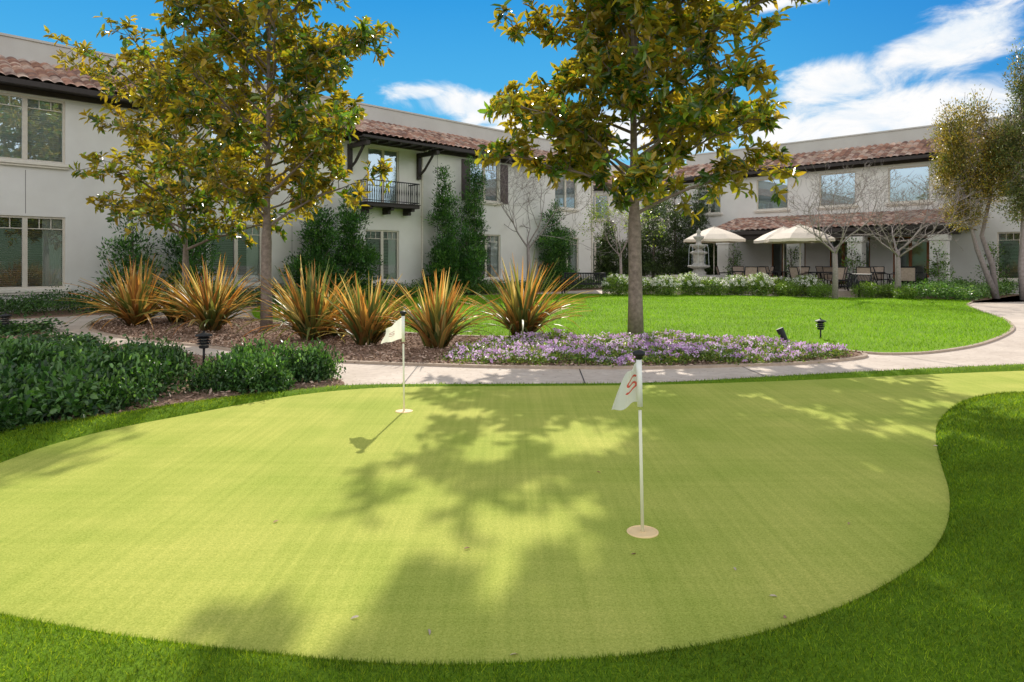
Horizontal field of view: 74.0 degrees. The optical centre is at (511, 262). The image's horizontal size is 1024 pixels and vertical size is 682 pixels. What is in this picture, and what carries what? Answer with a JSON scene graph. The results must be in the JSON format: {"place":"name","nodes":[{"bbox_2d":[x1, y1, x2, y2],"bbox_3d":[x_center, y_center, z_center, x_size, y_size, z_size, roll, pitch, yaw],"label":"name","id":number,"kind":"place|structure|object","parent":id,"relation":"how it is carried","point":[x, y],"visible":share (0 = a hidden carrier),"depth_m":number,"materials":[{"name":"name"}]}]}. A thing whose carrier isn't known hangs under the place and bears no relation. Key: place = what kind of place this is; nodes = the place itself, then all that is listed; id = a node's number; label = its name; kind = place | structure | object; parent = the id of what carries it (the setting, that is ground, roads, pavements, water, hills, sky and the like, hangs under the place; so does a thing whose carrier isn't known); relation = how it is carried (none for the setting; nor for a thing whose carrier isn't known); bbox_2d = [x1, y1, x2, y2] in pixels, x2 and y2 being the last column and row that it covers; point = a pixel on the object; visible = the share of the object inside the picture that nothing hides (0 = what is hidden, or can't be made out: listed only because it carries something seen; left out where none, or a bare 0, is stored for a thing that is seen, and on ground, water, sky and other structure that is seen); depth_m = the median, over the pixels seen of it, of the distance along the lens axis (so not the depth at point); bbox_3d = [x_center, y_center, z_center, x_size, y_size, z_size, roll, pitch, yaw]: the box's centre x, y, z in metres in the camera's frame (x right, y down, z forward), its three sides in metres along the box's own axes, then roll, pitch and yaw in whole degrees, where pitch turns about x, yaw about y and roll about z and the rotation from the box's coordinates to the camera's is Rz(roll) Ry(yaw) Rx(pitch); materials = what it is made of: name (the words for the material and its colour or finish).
{"place":"outdoors","nodes":[
{"label":"outdoors","id":0,"kind":"place"},
{"bbox_2d":[0,333,343,421],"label":"shrub bed","id":1,"kind":"object","parent":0,"point":[180,395],"visible":0.06,"depth_m":7.07,"materials":[{"name":"brown soil"}]},
{"bbox_2d":[0,331,62,369],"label":"shrub","id":2,"kind":"object","parent":1,"relation":"on","point":[23,359],"visible":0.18,"depth_m":7.14,"materials":[{"name":"green plant"}]},
{"bbox_2d":[0,315,72,335],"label":"shrub","id":3,"kind":"object","parent":1,"relation":"on","point":[15,327],"visible":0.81,"depth_m":13.26,"materials":[{"name":"green plant"}]},
{"bbox_2d":[0,340,72,366],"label":"shrub","id":4,"kind":"object","parent":1,"relation":"on","point":[57,352],"visible":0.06,"depth_m":7.45,"materials":[{"name":"green plant"}]},
{"bbox_2d":[0,349,93,412],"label":"shrub","id":5,"kind":"object","parent":1,"relation":"on","point":[3,363],"visible":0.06,"depth_m":6.18,"materials":[{"name":"green plant"}]},
{"bbox_2d":[0,328,99,343],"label":"shrub","id":6,"kind":"object","parent":1,"relation":"on","point":[36,337],"visible":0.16,"depth_m":11.19,"materials":[{"name":"green plant"}]},
{"bbox_2d":[0,351,112,432],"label":"shrub","id":7,"kind":"object","parent":1,"relation":"on","point":[9,419],"visible":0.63,"depth_m":5.55,"materials":[{"name":"green plant"}]},
{"bbox_2d":[0,345,120,422],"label":"shrub","id":8,"kind":"object","parent":1,"relation":"on","point":[75,392],"visible":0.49,"depth_m":5.87,"materials":[{"name":"green plant"}]},
{"bbox_2d":[13,331,111,351],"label":"shrub","id":9,"kind":"object","parent":1,"relation":"on","point":[73,340],"visible":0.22,"depth_m":10.38,"materials":[{"name":"green plant"}]},
{"bbox_2d":[9,334,134,364],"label":"shrub","id":10,"kind":"object","parent":1,"relation":"on","point":[104,348],"visible":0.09,"depth_m":8.31,"materials":[{"name":"green plant"}]},
{"bbox_2d":[58,355,161,417],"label":"shrub","id":11,"kind":"object","parent":1,"relation":"on","point":[117,399],"visible":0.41,"depth_m":6.38,"materials":[{"name":"green plant"}]},
{"bbox_2d":[62,340,195,402],"bbox_3d":[-3.921,1.123,6.923,1.090,0.672,1.129,0,0,8],"label":"shrub","id":12,"kind":"object","parent":1,"relation":"on","point":[164,370],"visible":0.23,"depth_m":6.90,"materials":[{"name":"green plant"}]},
{"bbox_2d":[98,331,180,366],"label":"shrub","id":13,"kind":"object","parent":1,"relation":"on","point":[148,345],"visible":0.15,"depth_m":8.19,"materials":[{"name":"green plant"}]},
{"bbox_2d":[150,336,199,375],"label":"shrub","id":14,"kind":"object","parent":1,"relation":"on","point":[176,348],"visible":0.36,"depth_m":8.37,"materials":[{"name":"green plant"}]},
{"bbox_2d":[169,350,246,393],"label":"shrub","id":15,"kind":"object","parent":1,"relation":"on","point":[202,377],"visible":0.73,"depth_m":7.23,"materials":[{"name":"green plant"}]},
{"bbox_2d":[202,331,273,390],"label":"shrub","id":16,"kind":"object","parent":1,"relation":"on","point":[240,350],"visible":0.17,"depth_m":7.70,"materials":[{"name":"green plant"}]},
{"bbox_2d":[216,346,296,394],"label":"shrub","id":17,"kind":"object","parent":1,"relation":"on","point":[274,377],"visible":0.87,"depth_m":7.14,"materials":[{"name":"green plant"}]},
{"bbox_2d":[229,333,329,383],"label":"shrub","id":18,"kind":"object","parent":1,"relation":"on","point":[273,349],"visible":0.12,"depth_m":7.91,"materials":[{"name":"green plant"}]},
{"bbox_2d":[277,337,345,382],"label":"shrub","id":19,"kind":"object","parent":1,"relation":"on","point":[317,362],"visible":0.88,"depth_m":7.87,"materials":[{"name":"green plant"}]},
{"bbox_2d":[2,316,863,425],"bbox_3d":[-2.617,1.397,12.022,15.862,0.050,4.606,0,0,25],"label":"mulch bed","id":20,"kind":"object","parent":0,"point":[380,350],"visible":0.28,"depth_m":11.19,"materials":[{"name":"brown wood"}]},
{"bbox_2d":[54,254,191,329],"bbox_3d":[-8.245,0.579,14.670,3.069,1.642,2.882,0,0,0],"label":"flax plant","id":21,"kind":"object","parent":20,"relation":"on","point":[127,310],"visible":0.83,"depth_m":14.41,"materials":[{"name":"orange plant"}]},
{"bbox_2d":[144,267,215,322],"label":"flax plant","id":22,"kind":"object","parent":20,"relation":"on","point":[172,319],"visible":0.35,"depth_m":15.24,"materials":[{"name":"orange plant"}]},
{"bbox_2d":[130,252,286,334],"bbox_3d":[-5.972,0.597,13.688,2.772,1.606,2.793,0,0,0],"label":"flax plant","id":23,"kind":"object","parent":20,"relation":"on","point":[208,310],"visible":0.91,"depth_m":13.29,"materials":[{"name":"orange plant"}]},
{"bbox_2d":[129,0,399,330],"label":"magnolia tree","id":24,"kind":"object","parent":20,"relation":"on","point":[314,61],"visible":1,"depth_m":13.14,"materials":[{"name":"green plant"}]},
{"bbox_2d":[236,255,380,344],"bbox_3d":[-3.534,0.630,12.101,2.249,1.539,2.952,0,0,-41],"label":"flax plant","id":25,"kind":"object","parent":20,"relation":"on","point":[309,303],"visible":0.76,"depth_m":11.84,"materials":[{"name":"orange plant"}]},
{"bbox_2d":[306,270,420,345],"bbox_3d":[-2.449,0.769,11.387,2.095,1.261,2.269,0,0,37],"label":"flax plant","id":26,"kind":"object","parent":20,"relation":"on","point":[361,331],"visible":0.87,"depth_m":11.12,"materials":[{"name":"orange plant"}]},
{"bbox_2d":[366,268,510,348],"bbox_3d":[-1.171,0.738,10.995,2.321,1.324,1.921,0,0,0],"label":"flax plant","id":27,"kind":"object","parent":20,"relation":"on","point":[436,324],"visible":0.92,"depth_m":10.77,"materials":[{"name":"orange plant"}]},
{"bbox_2d":[451,251,594,340],"bbox_3d":[0.241,0.582,12.487,2.593,1.637,2.828,0,0,39],"label":"flax plant","id":28,"kind":"object","parent":20,"relation":"on","point":[519,314],"visible":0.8,"depth_m":12.22,"materials":[{"name":"orange plant"}]},
{"bbox_2d":[435,328,853,366],"bbox_3d":[2.003,1.247,10.471,6.163,0.365,3.289,0,0,0],"label":"lantana bed","id":29,"kind":"object","parent":20,"relation":"on","point":[543,347],"visible":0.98,"depth_m":9.79,"materials":[{"name":"purple plant"}]},
{"bbox_2d":[0,363,1023,681],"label":"turf mound","id":30,"kind":"object","parent":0,"point":[326,676],"visible":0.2,"depth_m":2.34,"materials":[{"name":"green plant"}]},
{"bbox_2d":[0,371,1023,665],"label":"putting green","id":31,"kind":"object","parent":30,"relation":"on","point":[376,507],"visible":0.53,"depth_m":3.67,"materials":[{"name":"green plant"}]},
{"bbox_2d":[381,311,412,412],"bbox_3d":[-1.060,0.917,6.266,0.282,0.936,0.160,-1,0,0],"label":"putting flag","id":32,"kind":"object","parent":31,"relation":"on","point":[395,331],"visible":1,"depth_m":6.26,"materials":[{"name":"white fabric"}]},
{"bbox_2d":[612,350,658,537],"bbox_3d":[0.623,0.917,3.460,0.224,0.936,0.160,-1,0,0],"label":"putting flag","id":33,"kind":"object","parent":31,"relation":"on","point":[629,392],"visible":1,"depth_m":3.45,"materials":[{"name":"cloth"},{"name":"white painted metal"},{"name":"black plastic"}]},
{"bbox_2d":[0,0,1023,164],"label":"sky","id":34,"kind":"structure","parent":0,"point":[844,67],"materials":[{"name":"blue"}]},
{"bbox_2d":[1,285,1023,384],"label":"path","id":35,"kind":"structure","parent":0,"point":[1009,348],"depth_m":8.90,"materials":[{"name":"beige concrete"}]},
{"bbox_2d":[0,32,593,312],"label":"building","id":36,"kind":"structure","parent":35,"relation":"on","point":[54,229],"depth_m":22.76,"materials":[{"name":"paint"}]},
{"bbox_2d":[0,215,70,294],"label":"window","id":37,"kind":"structure","parent":36,"relation":"in","point":[51,235],"depth_m":19.09,"materials":[{"name":"glass"}]},
{"bbox_2d":[0,93,70,169],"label":"window","id":38,"kind":"structure","parent":36,"relation":"in","point":[24,158],"depth_m":19.00,"materials":[{"name":"glass"}]},
{"bbox_2d":[210,224,261,288],"bbox_3d":[-9.328,-0.190,23.010,0.290,2.180,2.040,0,0,45],"label":"window","id":39,"kind":"structure","parent":36,"relation":"in","point":[253,257],"depth_m":23.35,"materials":[{"name":"glass"}]},
{"bbox_2d":[368,147,397,202],"bbox_3d":[-5.207,-3.435,27.300,0.122,2.230,1.500,0,0,45],"label":"balcony door","id":40,"kind":"structure","parent":36,"relation":"in","point":[381,150],"depth_m":27.31,"materials":[{"name":"paint"}]},
{"bbox_2d":[365,230,402,284],"bbox_3d":[-5.188,-0.190,27.211,0.290,2.180,1.840,0,0,45],"label":"window","id":41,"kind":"structure","parent":36,"relation":"in","point":[392,237],"depth_m":27.55,"materials":[{"name":"glass"}]},
{"bbox_2d":[470,161,501,205],"bbox_3d":[-1.255,-3.595,31.197,0.282,1.910,2.040,0,0,45],"label":"window","id":42,"kind":"structure","parent":36,"relation":"in","point":[492,201],"depth_m":31.57,"materials":[{"name":"glass"}]},
{"bbox_2d":[478,234,503,281],"bbox_3d":[-1.187,-0.190,31.274,0.290,2.180,2.040,0,0,45],"label":"window","id":43,"kind":"structure","parent":36,"relation":"in","point":[493,262],"depth_m":31.73,"materials":[{"name":"glass"}]},
{"bbox_2d":[554,174,579,211],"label":"window","id":44,"kind":"structure","parent":36,"relation":"in","point":[566,185],"depth_m":35.43,"materials":[{"name":"glass"}]},
{"bbox_2d":[0,288,614,318],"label":"planting bed","id":45,"kind":"object","parent":35,"relation":"on","point":[53,313],"visible":0.08,"depth_m":18.14,"materials":[{"name":"brown soil"}]},
{"bbox_2d":[89,213,167,294],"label":"shrub","id":46,"kind":"object","parent":45,"relation":"on","point":[130,246],"visible":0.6,"depth_m":19.62,"materials":[{"name":"green plant"}]},
{"bbox_2d":[0,281,299,316],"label":"ground cover","id":47,"kind":"object","parent":45,"relation":"on","point":[23,305],"visible":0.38,"depth_m":18.04,"materials":[{"name":"green plant"}]},
{"bbox_2d":[43,11,302,317],"bbox_3d":[-8.171,-2.045,16.861,6.091,6.894,5.480,0,0,0],"label":"magnolia tree","id":48,"kind":"object","parent":45,"relation":"on","point":[168,194],"visible":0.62,"depth_m":16.20,"materials":[{"name":"green plant"}]},
{"bbox_2d":[156,207,225,293],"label":"shrub","id":49,"kind":"object","parent":45,"relation":"on","point":[198,251],"visible":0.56,"depth_m":20.71,"materials":[{"name":"green plant"}]},
{"bbox_2d":[278,195,353,291],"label":"shrub","id":50,"kind":"object","parent":45,"relation":"on","point":[319,243],"visible":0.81,"depth_m":23.79,"materials":[{"name":"green plant"}]},
{"bbox_2d":[329,184,386,290],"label":"shrub","id":51,"kind":"object","parent":45,"relation":"on","point":[357,258],"visible":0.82,"depth_m":24.81,"materials":[{"name":"green plant"}]},
{"bbox_2d":[273,275,608,298],"bbox_3d":[-1.405,1.012,29.360,2.625,0.883,18.517,0,0,44],"label":"ground cover","id":52,"kind":"object","parent":45,"relation":"on","point":[491,288],"visible":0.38,"depth_m":27.95,"materials":[{"name":"green plant"}]},
{"bbox_2d":[418,163,467,292],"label":"climbing vine","id":53,"kind":"object","parent":45,"relation":"on","point":[443,249],"visible":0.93,"depth_m":28.07,"materials":[{"name":"green plant"}]},
{"bbox_2d":[444,212,489,294],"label":"shrub","id":54,"kind":"object","parent":45,"relation":"on","point":[470,266],"visible":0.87,"depth_m":28.53,"materials":[{"name":"green plant"}]},
{"bbox_2d":[458,155,491,290],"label":"climbing vine","id":55,"kind":"object","parent":45,"relation":"on","point":[475,207],"visible":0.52,"depth_m":29.51,"materials":[{"name":"green plant"}]},
{"bbox_2d":[474,141,622,280],"bbox_3d":[1.517,-2.035,31.012,6.813,6.877,6.893,0,0,0],"label":"leafless tree","id":56,"kind":"object","parent":45,"relation":"on","point":[527,245],"visible":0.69,"depth_m":30.66,"materials":[{"name":"grey plant"}]},
{"bbox_2d":[533,197,579,288],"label":"shrub","id":57,"kind":"object","parent":45,"relation":"on","point":[556,250],"visible":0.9,"depth_m":33.10,"materials":[{"name":"green plant"}]},
{"bbox_2d":[87,318,867,368],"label":"kerb","id":58,"kind":"structure","parent":35,"relation":"on","point":[864,355],"depth_m":9.11,"materials":[{"name":"concrete"}]},
{"bbox_2d":[561,272,605,293],"bbox_3d":[3.141,0.926,29.848,1.854,0.968,0.763,0,0,14],"label":"park bench","id":59,"kind":"object","parent":35,"relation":"on","point":[583,283],"visible":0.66,"depth_m":30.02,"materials":[{"name":"black metal"}]},
{"bbox_2d":[593,217,626,279],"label":"evergreen tree","id":60,"kind":"object","parent":35,"relation":"on","point":[606,261],"visible":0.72,"depth_m":37.15,"materials":[{"name":"green plant"}]},
{"bbox_2d":[579,193,665,276],"bbox_3d":[5.498,-1.025,33.411,4.459,4.857,3.923,0,0,0],"label":"young tree","id":61,"kind":"object","parent":35,"relation":"on","point":[614,230],"visible":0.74,"depth_m":33.18,"materials":[{"name":"green plant"}]},
{"bbox_2d":[249,294,1014,354],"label":"kerb","id":62,"kind":"structure","parent":35,"relation":"on","point":[1007,333],"depth_m":10.97,"materials":[{"name":"concrete"}]},
{"bbox_2d":[614,222,660,275],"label":"evergreen tree","id":63,"kind":"object","parent":35,"relation":"on","point":[625,263],"visible":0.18,"depth_m":38.62,"materials":[{"name":"green plant"}]},
{"bbox_2d":[627,188,679,278],"bbox_3d":[8.000,-1.458,37.995,3.188,5.718,2.969,0,0,-43],"label":"evergreen tree","id":64,"kind":"object","parent":35,"relation":"on","point":[652,265],"visible":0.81,"depth_m":37.70,"materials":[{"name":"green plant"}]},
{"bbox_2d":[655,170,692,276],"bbox_3d":[9.422,-1.917,39.056,2.990,6.637,3.201,0,0,0],"label":"evergreen tree","id":65,"kind":"object","parent":35,"relation":"on","point":[674,217],"visible":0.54,"depth_m":38.74,"materials":[{"name":"green plant"}]},
{"bbox_2d":[723,274,751,294],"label":"rose bush","id":66,"kind":"object","parent":35,"relation":"on","point":[738,285],"visible":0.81,"depth_m":28.21,"materials":[{"name":"white plant"}]},
{"bbox_2d":[745,271,774,295],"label":"rose bush","id":67,"kind":"object","parent":35,"relation":"on","point":[758,281],"visible":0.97,"depth_m":27.70,"materials":[{"name":"white plant"}]},
{"bbox_2d":[772,280,803,296],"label":"round shrub","id":68,"kind":"object","parent":35,"relation":"on","point":[789,289],"visible":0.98,"depth_m":27.53,"materials":[{"name":"green plant"}]},
{"bbox_2d":[791,275,823,295],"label":"rose bush","id":69,"kind":"object","parent":35,"relation":"on","point":[807,282],"visible":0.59,"depth_m":27.73,"materials":[{"name":"white plant"}]},
{"bbox_2d":[665,115,1023,293],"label":"building","id":70,"kind":"structure","parent":35,"relation":"on","point":[904,152],"depth_m":33.40,"materials":[{"name":"paint"}]},
{"bbox_2d":[754,178,789,212],"bbox_3d":[14.004,-3.590,36.571,1.970,1.820,0.282,0,0,45],"label":"window","id":71,"kind":"structure","parent":70,"relation":"in","point":[762,207],"depth_m":36.82,"materials":[{"name":"glass"}]},
{"bbox_2d":[816,171,857,209],"bbox_3d":[16.384,-3.590,34.227,1.990,1.820,0.282,0,0,45],"label":"window","id":72,"kind":"structure","parent":70,"relation":"in","point":[844,182],"depth_m":34.29,"materials":[{"name":"glass"}]},
{"bbox_2d":[838,236,866,288],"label":"climbing vine","id":73,"kind":"object","parent":70,"relation":"attached to","point":[850,260],"visible":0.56,"depth_m":30.14,"materials":[{"name":"green plant"}]},
{"bbox_2d":[885,165,932,205],"bbox_3d":[18.662,-3.590,31.985,1.990,1.820,0.282,0,0,45],"label":"window","id":74,"kind":"structure","parent":70,"relation":"in","point":[912,168],"depth_m":32.06,"materials":[{"name":"glass"}]},
{"bbox_2d":[997,232,1019,282],"bbox_3d":[21.746,-0.200,28.953,2.040,2.200,0.290,0,0,45],"label":"window","id":75,"kind":"structure","parent":70,"relation":"in","point":[1006,233],"depth_m":29.39,"materials":[{"name":"glass"}]},
{"bbox_2d":[838,273,872,296],"bbox_3d":[13.548,0.926,26.918,0.763,0.968,1.104,0,0,-21],"label":"bench","id":76,"kind":"object","parent":35,"relation":"on","point":[861,280],"visible":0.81,"depth_m":27.01,"materials":[{"name":"black metal"}]},
{"bbox_2d":[850,281,881,297],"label":"round shrub","id":77,"kind":"object","parent":35,"relation":"on","point":[871,291],"visible":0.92,"depth_m":26.14,"materials":[{"name":"green plant"}]},
{"bbox_2d":[913,294,1023,301],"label":"planting bed","id":78,"kind":"object","parent":35,"relation":"on","point":[1009,297],"visible":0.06,"depth_m":25.62,"materials":[{"name":"brown soil"}]},
{"bbox_2d":[891,285,920,299],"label":"round shrub","id":79,"kind":"object","parent":78,"relation":"on","point":[898,293],"visible":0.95,"depth_m":24.99,"materials":[{"name":"green plant"}]},
{"bbox_2d":[921,240,955,281],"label":"climbing vine","id":80,"kind":"object","parent":78,"relation":"on","point":[935,264],"visible":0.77,"depth_m":27.86,"materials":[{"name":"green plant"}]},
{"bbox_2d":[884,274,1018,300],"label":"ground cover","id":81,"kind":"object","parent":78,"relation":"on","point":[958,289],"visible":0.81,"depth_m":25.31,"materials":[{"name":"green plant"}]},
{"bbox_2d":[923,83,1023,298],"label":"tea tree","id":82,"kind":"object","parent":78,"relation":"on","point":[953,140],"visible":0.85,"depth_m":25.37,"materials":[{"name":"green plant"}]},
{"bbox_2d":[970,241,1016,289],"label":"climbing vine","id":83,"kind":"object","parent":78,"relation":"on","point":[997,260],"visible":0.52,"depth_m":28.52,"materials":[{"name":"green plant"}]},
{"bbox_2d":[979,38,1023,299],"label":"tea tree","id":84,"kind":"object","parent":78,"relation":"on","point":[1013,140],"visible":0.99,"depth_m":24.47,"materials":[{"name":"green plant"}]},
{"bbox_2d":[251,293,1012,351],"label":"lawn","id":85,"kind":"structure","parent":0,"point":[916,339],"depth_m":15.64,"materials":[{"name":"green plant"}]},
{"bbox_2d":[601,273,627,294],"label":"rose bush","id":86,"kind":"object","parent":85,"relation":"on","point":[621,284],"visible":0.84,"depth_m":27.83,"materials":[{"name":"green plant"}]},
{"bbox_2d":[474,0,829,334],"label":"magnolia tree","id":87,"kind":"object","parent":85,"relation":"on","point":[623,65],"visible":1,"depth_m":12.24,"materials":[{"name":"green plant"}]},
{"bbox_2d":[649,274,682,295],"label":"rose bush","id":88,"kind":"object","parent":85,"relation":"on","point":[667,284],"visible":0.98,"depth_m":27.73,"materials":[{"name":"white plant"}]},
{"bbox_2d":[676,271,702,294],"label":"rose bush","id":89,"kind":"object","parent":85,"relation":"on","point":[689,280],"visible":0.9,"depth_m":28.20,"materials":[{"name":"white plant"}]},
{"bbox_2d":[695,276,732,295],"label":"rose bush","id":90,"kind":"object","parent":85,"relation":"on","point":[717,286],"visible":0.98,"depth_m":27.84,"materials":[{"name":"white plant"}]},
{"bbox_2d":[805,282,831,297],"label":"round shrub","id":91,"kind":"object","parent":85,"relation":"on","point":[816,291],"visible":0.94,"depth_m":26.18,"materials":[{"name":"green plant"}]},
{"bbox_2d":[771,160,950,298],"bbox_3d":[12.586,-1.200,25.650,6.213,5.209,6.104,0,0,0],"label":"leafless tree","id":92,"kind":"object","parent":85,"relation":"on","point":[833,250],"visible":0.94,"depth_m":25.03,"materials":[{"name":"grey plant"}]},
{"bbox_2d":[797,168,991,298],"bbox_3d":[14.686,-1.055,25.203,5.682,4.919,5.498,0,0,-34],"label":"leafless tree","id":93,"kind":"object","parent":85,"relation":"on","point":[897,269],"visible":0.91,"depth_m":24.95,"materials":[{"name":"grey plant"}]},
{"bbox_2d":[690,243,716,274],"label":"door","id":94,"kind":"structure","parent":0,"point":[709,271],"depth_m":37.27,"materials":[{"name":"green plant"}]},
{"bbox_2d":[619,285,944,296],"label":"patio","id":95,"kind":"structure","parent":0,"point":[842,291],"depth_m":27.76,"materials":[{"name":"beige concrete"}]},
{"bbox_2d":[673,182,714,274],"bbox_3d":[10.327,-1.608,38.114,2.446,6.121,2.414,0,0,33],"label":"evergreen tree","id":96,"kind":"object","parent":95,"relation":"on","point":[691,230],"visible":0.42,"depth_m":37.82,"materials":[{"name":"green plant"}]},
{"bbox_2d":[671,228,727,287],"bbox_3d":[8.651,-0.210,31.500,2.368,2.740,2.368,0,0,0],"label":"fountain","id":97,"kind":"object","parent":95,"relation":"on","point":[698,266],"visible":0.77,"depth_m":31.26,"materials":[{"name":"stone"}]},
{"bbox_2d":[683,226,745,274],"bbox_3d":[9.803,-0.305,33.000,2.870,2.930,2.870,0,0,-39],"label":"patio umbrella","id":98,"kind":"object","parent":95,"relation":"on","point":[713,234],"visible":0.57,"depth_m":32.20,"materials":[{"name":"fabric"}]},
{"bbox_2d":[753,226,813,278],"bbox_3d":[12.464,-0.255,31.200,2.487,2.830,2.487,0,0,-1],"label":"patio umbrella","id":99,"kind":"object","parent":95,"relation":"on","point":[762,239],"visible":0.45,"depth_m":31.00,"materials":[{"name":"fabric"}]},
{"bbox_2d":[767,223,834,275],"bbox_3d":[12.375,-0.255,29.200,2.678,2.830,2.678,0,0,21],"label":"patio umbrella","id":100,"kind":"object","parent":95,"relation":"on","point":[797,233],"visible":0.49,"depth_m":28.49,"materials":[{"name":"fabric"}]},
{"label":"ground","id":101,"kind":"structure","parent":0,"visible":0},
{"bbox_2d":[593,165,685,282],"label":"building","id":102,"kind":"structure","parent":101,"relation":"on","point":[623,235],"depth_m":44.50,"materials":[{"name":"paint"}]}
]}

